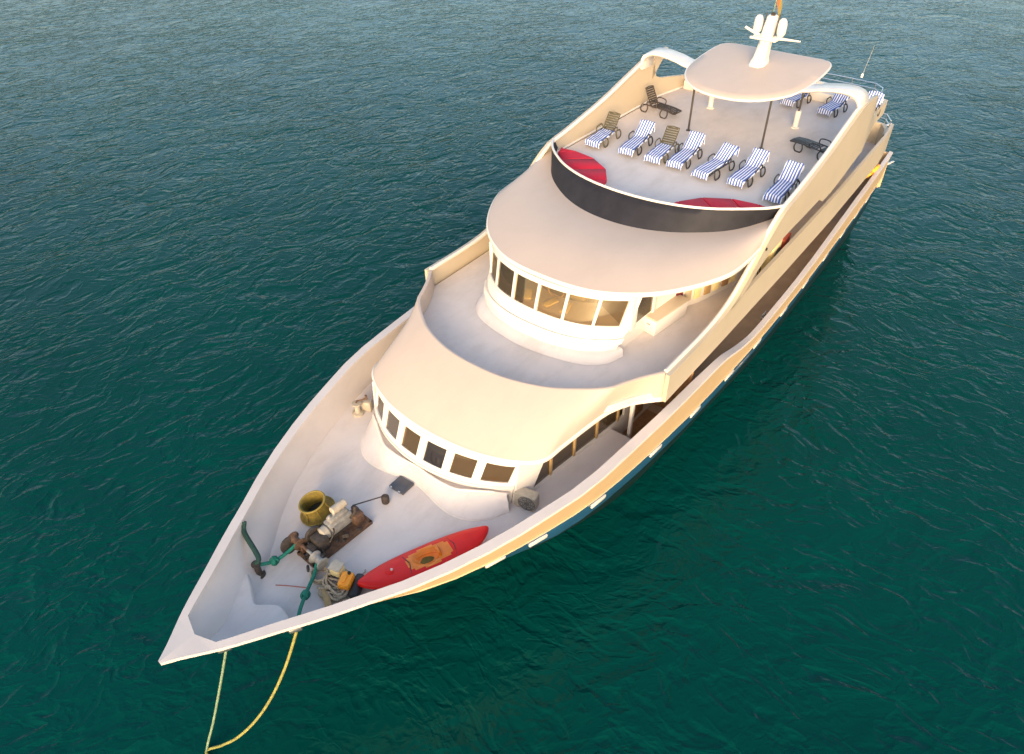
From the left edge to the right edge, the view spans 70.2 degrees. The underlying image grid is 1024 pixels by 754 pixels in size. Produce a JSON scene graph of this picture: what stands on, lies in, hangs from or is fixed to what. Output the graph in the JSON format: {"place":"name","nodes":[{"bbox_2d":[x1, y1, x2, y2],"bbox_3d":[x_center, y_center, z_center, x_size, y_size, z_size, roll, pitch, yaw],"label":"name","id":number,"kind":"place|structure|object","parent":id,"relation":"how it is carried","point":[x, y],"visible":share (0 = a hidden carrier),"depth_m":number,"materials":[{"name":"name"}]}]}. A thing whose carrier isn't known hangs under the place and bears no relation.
{"place":"outdoors","nodes":[
{"label":"outdoors","id":0,"kind":"place"},
{"bbox_2d":[0,0,1023,753],"bbox_3d":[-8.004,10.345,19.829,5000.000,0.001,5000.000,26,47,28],"label":"water","id":1,"kind":"structure","parent":0,"point":[230,230],"depth_m":30.93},
{"bbox_2d":[158,43,894,664],"bbox_3d":[4.312,-3.624,28.845,10.930,12.016,40.248,26,47,28],"label":"motor yacht","id":2,"kind":"object","parent":1,"relation":"on","point":[504,359],"visible":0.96,"depth_m":23.93,"materials":[{"name":"white paint"}]},
{"bbox_2d":[205,651,226,750],"bbox_3d":[-7.497,8.638,18.394,1.737,4.809,0.750,-8,41,-9],"label":"mooring rope","id":3,"kind":"object","parent":2,"relation":"hanging from","point":[218,696],"visible":1,"depth_m":18.43,"materials":[{"name":"beige fabric"}]},
{"bbox_2d":[241,521,260,564],"bbox_3d":[-7.104,4.503,19.788,0.245,0.665,1.226,-21,44,-22],"label":"dark rope","id":4,"kind":"object","parent":2,"relation":"attached to","point":[251,545],"visible":1,"depth_m":19.75,"materials":[{"name":"green fabric"}]},
{"bbox_2d":[205,632,297,753],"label":"mooring rope","id":5,"kind":"object","parent":2,"relation":"hanging from","point":[267,703],"visible":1,"depth_m":19.27,"materials":[{"name":"yellow fabric"}]},
{"bbox_2d":[251,560,265,578],"bbox_3d":[-6.879,5.198,19.712,0.320,0.520,0.320,26,47,28],"label":"bollard","id":6,"kind":"object","parent":2,"relation":"on","point":[259,571],"visible":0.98,"depth_m":19.66,"materials":[{"name":"brown metal"}]},
{"bbox_2d":[260,544,294,565],"bbox_3d":[-6.424,4.938,19.953,0.270,0.389,1.190,31,50,32],"label":"green rope","id":7,"kind":"object","parent":6,"relation":"attached to","point":[274,561],"visible":1,"depth_m":19.88,"materials":[{"name":"green fabric"}]},
{"bbox_2d":[298,490,334,526],"bbox_3d":[-5.745,3.807,21.297,1.092,0.570,1.092,21,54,35],"label":"rope basket","id":8,"kind":"object","parent":2,"relation":"on","point":[314,506],"visible":0.93,"depth_m":21.18,"materials":[{"name":"yellow plastic"}]},
{"bbox_2d":[310,567,329,584],"bbox_3d":[-5.205,5.361,19.720,0.532,0.230,0.536,26,47,28],"label":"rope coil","id":9,"kind":"object","parent":2,"relation":"on","point":[319,582],"visible":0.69,"depth_m":19.62,"materials":[{"name":"beige fabric"}]},
{"bbox_2d":[321,589,331,606],"bbox_3d":[-4.892,5.819,19.225,0.180,0.150,0.620,-15,42,-16],"label":"wood block","id":10,"kind":"object","parent":2,"relation":"on","point":[327,600],"depth_m":19.12,"materials":[{"name":"beige wood"}]},
{"bbox_2d":[280,494,389,571],"bbox_3d":[-4.836,4.072,20.616,1.380,1.050,3.310,29,48,30],"label":"anchor windlass","id":11,"kind":"object","parent":2,"relation":"on","point":[341,527],"visible":0.98,"depth_m":20.34,"materials":[{"name":"brown metal"}]},
{"bbox_2d":[297,563,316,615],"bbox_3d":[-5.390,5.606,19.059,0.265,0.394,2.044,1,40,1],"label":"green rope","id":12,"kind":"object","parent":11,"relation":"attached to","point":[305,594],"visible":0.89,"depth_m":18.97,"materials":[{"name":"teal fabric"}]},
{"bbox_2d":[317,569,354,602],"bbox_3d":[-4.605,5.567,19.413,1.136,0.342,1.069,26,47,28],"label":"rope pile","id":13,"kind":"object","parent":2,"relation":"on","point":[338,596],"visible":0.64,"depth_m":19.25,"materials":[{"name":"grey fabric"}]},
{"bbox_2d":[328,559,344,577],"bbox_3d":[-4.695,5.156,19.558,0.350,0.345,0.330,15,42,18],"label":"storage tub","id":14,"kind":"object","parent":13,"relation":"on","point":[336,568],"visible":0.98,"depth_m":19.44,"materials":[{"name":"white plastic"}]},
{"bbox_2d":[337,571,354,589],"bbox_3d":[-4.393,5.377,19.271,0.340,0.310,0.460,8,41,10],"label":"jerry can","id":15,"kind":"object","parent":13,"relation":"on","point":[346,580],"visible":1,"depth_m":19.16,"materials":[{"name":"orange plastic"}]},
{"bbox_2d":[348,569,365,597],"bbox_3d":[-4.101,5.489,19.468,0.320,0.320,1.011,6,40,8],"label":"mooring fender","id":16,"kind":"object","parent":2,"relation":"on","point":[355,590],"visible":0.69,"depth_m":19.20,"materials":[{"name":"plastic"}]},
{"bbox_2d":[352,395,373,417],"bbox_3d":[-5.090,0.892,24.652,0.754,0.740,0.398,-25,46,-27],"label":"deck winch","id":17,"kind":"object","parent":2,"relation":"on","point":[365,404],"visible":1,"depth_m":24.67,"materials":[{"name":"white metal"}]},
{"bbox_2d":[357,526,488,589],"bbox_3d":[-2.352,4.982,19.955,3.860,0.469,1.140,-19,34,-21],"label":"kayak","id":18,"kind":"object","parent":2,"relation":"on","point":[421,559],"visible":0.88,"depth_m":19.92,"materials":[{"name":"plastic"}]},
{"bbox_2d":[514,487,538,511],"bbox_3d":[0.435,3.603,21.457,0.699,0.599,0.373,17,43,20],"label":"air conditioner","id":19,"kind":"object","parent":2,"relation":"on","point":[527,499],"visible":0.99,"depth_m":21.29,"materials":[{"name":"metal"}]},
{"bbox_2d":[558,148,606,184],"bbox_3d":[2.837,-8.060,28.587,1.465,0.370,4.292,-14,42,-15],"label":"curved sofa","id":20,"kind":"object","parent":2,"relation":"on","point":[589,167],"visible":0.57,"depth_m":28.64,"materials":[{"name":"red fabric"}]},
{"bbox_2d":[594,111,620,147],"bbox_3d":[3.893,-10.481,30.977,0.839,1.009,1.942,23,45,26],"label":"sun lounger","id":21,"kind":"object","parent":2,"relation":"on","point":[612,121],"visible":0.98,"depth_m":31.29,"materials":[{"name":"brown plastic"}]},
{"bbox_2d":[585,128,614,148],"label":"striped towel","id":22,"kind":"object","parent":21,"relation":"on","point":[596,138],"visible":1,"depth_m":30.66,"materials":[{"name":"white fabric"}]},
{"bbox_2d":[628,131,652,155],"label":"sun lounger","id":23,"kind":"object","parent":2,"relation":"on","point":[649,144],"visible":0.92,"depth_m":30.50,"materials":[{"name":"plastic"}]},
{"bbox_2d":[618,119,654,156],"bbox_3d":[5.220,-9.991,30.395,0.716,0.775,2.248,21,45,24],"label":"striped towel","id":24,"kind":"object","parent":23,"relation":"on","point":[645,128],"visible":0.98,"depth_m":30.58,"materials":[{"name":"fabric"}]},
{"bbox_2d":[640,85,681,118],"bbox_3d":[6.898,-12.591,33.393,0.839,1.087,1.914,-30,48,-31],"label":"sun lounger","id":25,"kind":"object","parent":2,"relation":"on","point":[662,106],"visible":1,"depth_m":33.53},
{"bbox_2d":[647,125,679,163],"bbox_3d":[6.156,-9.448,29.729,0.839,0.991,1.964,22,45,25],"label":"sun lounger","id":26,"kind":"object","parent":2,"relation":"on","point":[669,135],"visible":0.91,"depth_m":30.04,"materials":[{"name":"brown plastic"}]},
{"bbox_2d":[644,143,673,164],"bbox_3d":[5.984,-9.102,29.669,0.721,0.315,1.462,22,45,25],"label":"striped towel","id":27,"kind":"object","parent":26,"relation":"on","point":[657,153],"visible":1,"depth_m":29.39,"materials":[{"name":"fabric"}]},
{"bbox_2d":[644,295,689,335],"bbox_3d":[5.276,-2.145,25.088,1.940,0.660,0.600,-32,49,-32],"label":"deck box","id":28,"kind":"object","parent":2,"relation":"on","point":[671,311],"visible":0.89,"depth_m":24.79,"materials":[{"name":"beige paint"}]},
{"bbox_2d":[670,143,702,168],"bbox_3d":[7.009,-9.085,29.372,0.839,0.879,2.072,24,46,26],"label":"sun lounger","id":29,"kind":"object","parent":2,"relation":"on","point":[693,155],"visible":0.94,"depth_m":29.47,"materials":[{"name":"plastic"}]},
{"bbox_2d":[666,130,704,170],"bbox_3d":[7.009,-9.144,29.325,0.713,0.819,2.213,24,46,26],"label":"striped towel","id":30,"kind":"object","parent":29,"relation":"on","point":[695,140],"visible":0.99,"depth_m":29.52,"materials":[{"name":"fabric"}]},
{"bbox_2d":[675,198,764,207],"bbox_3d":[7.208,-5.904,25.958,4.292,0.370,1.465,4,40,5],"label":"curved sofa","id":31,"kind":"object","parent":2,"relation":"on","point":[718,202],"visible":0.22,"depth_m":26.04,"materials":[{"name":"red fabric"}]},
{"bbox_2d":[708,153,734,180],"bbox_3d":[8.020,-8.384,28.578,0.839,0.810,2.121,30,49,31],"label":"sun lounger","id":32,"kind":"object","parent":2,"relation":"on","point":[718,169],"visible":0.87,"depth_m":28.37,"materials":[{"name":"plastic"}]},
{"bbox_2d":[691,142,739,180],"bbox_3d":[7.981,-8.470,28.555,0.770,0.748,2.264,30,49,31],"label":"striped towel","id":33,"kind":"object","parent":32,"relation":"on","point":[724,154],"visible":1,"depth_m":28.69,"materials":[{"name":"fabric"}]},
{"bbox_2d":[739,159,765,187],"bbox_3d":[9.099,-8.003,28.072,0.839,0.856,2.089,27,47,29],"label":"sun lounger","id":34,"kind":"object","parent":2,"relation":"on","point":[761,175],"visible":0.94,"depth_m":28.17,"materials":[{"name":"plastic"}]},
{"bbox_2d":[726,147,769,188],"bbox_3d":[9.100,-8.063,28.026,0.713,0.795,2.232,27,47,29],"label":"striped towel","id":35,"kind":"object","parent":34,"relation":"on","point":[757,158],"visible":0.98,"depth_m":28.19,"materials":[{"name":"fabric"}]},
{"bbox_2d":[761,239,782,270],"bbox_3d":[9.768,-4.642,27.525,0.453,1.280,0.850,26,47,28],"label":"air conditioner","id":36,"kind":"object","parent":2,"relation":"on","point":[773,253],"visible":0.41,"depth_m":27.26,"materials":[{"name":"metal"}]},
{"bbox_2d":[745,13,800,67],"bbox_3d":[10.921,-14.168,30.732,2.000,1.975,1.547,0,40,1],"label":"radar mast","id":37,"kind":"object","parent":2,"relation":"on","point":[767,37],"visible":1,"depth_m":30.60,"materials":[{"name":"metal"}]},
{"bbox_2d":[771,0,781,17],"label":"ensign flag","id":38,"kind":"object","parent":37,"relation":"attached to","point":[779,6],"visible":1,"depth_m":30.22,"materials":[{"name":"fabric"}]},
{"bbox_2d":[781,232,790,248],"bbox_3d":[10.387,-5.111,28.325,0.525,0.950,0.700,22,45,25],"label":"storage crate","id":39,"kind":"object","parent":2,"relation":"on","point":[786,239],"visible":0.12,"depth_m":27.94,"materials":[{"name":"red plastic"}]},
{"bbox_2d":[773,174,799,201],"bbox_3d":[10.078,-7.181,27.044,0.839,0.901,2.054,25,46,27],"label":"sun lounger","id":40,"kind":"object","parent":2,"relation":"on","point":[797,180],"visible":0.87,"depth_m":26.92,"materials":[{"name":"plastic"}]},
{"bbox_2d":[762,160,804,203],"bbox_3d":[10.079,-7.242,26.995,0.720,0.837,2.196,25,46,27],"label":"striped towel","id":41,"kind":"object","parent":40,"relation":"on","point":[792,171],"visible":0.99,"depth_m":27.21,"materials":[{"name":"blue fabric"}]},
{"bbox_2d":[795,93,811,107],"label":"sun lounger","id":42,"kind":"object","parent":2,"relation":"on","point":[803,97],"visible":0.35,"depth_m":34.29,"materials":[{"name":"plastic"}]},
{"bbox_2d":[780,83,815,106],"bbox_3d":[13.444,-13.374,34.252,1.750,0.847,0.715,-30,48,-31],"label":"striped towel","id":43,"kind":"object","parent":42,"relation":"on","point":[789,101],"visible":0.39,"depth_m":34.04,"materials":[{"name":"white fabric"}]},
{"bbox_2d":[790,137,831,159],"bbox_3d":[12.496,-9.444,29.946,0.839,0.599,2.242,-25,46,-27],"label":"sun lounger","id":44,"kind":"object","parent":2,"relation":"on","point":[802,141],"visible":0.61,"depth_m":30.05,"materials":[{"name":"plastic"}]},
{"bbox_2d":[820,96,847,117],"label":"sun lounger","id":45,"kind":"object","parent":2,"relation":"on","point":[845,101],"visible":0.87,"depth_m":33.46,"materials":[{"name":"plastic"}]},
{"bbox_2d":[816,93,849,116],"bbox_3d":[14.749,-12.600,33.328,1.750,0.857,0.712,-32,49,-32],"label":"striped towel","id":46,"kind":"object","parent":45,"relation":"on","point":[836,101],"visible":0.69,"depth_m":33.36,"materials":[{"name":"white fabric"}]},
{"bbox_2d":[866,164,879,177],"bbox_3d":[17.889,-10.225,36.271,0.222,0.940,0.940,49,53,1],"label":"lifebuoy","id":47,"kind":"object","parent":2,"relation":"hanging from","point":[875,169],"visible":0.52,"depth_m":35.86,"materials":[{"name":"yellow plastic"}]},
{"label":"sun lounger","id":48,"kind":"object","parent":2,"relation":"on","visible":0},
{"bbox_2d":[868,91,883,109],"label":"striped towel","id":49,"kind":"object","parent":48,"relation":"on","point":[880,98],"visible":0.27,"depth_m":33.02,"materials":[{"name":"white fabric"}]}
]}

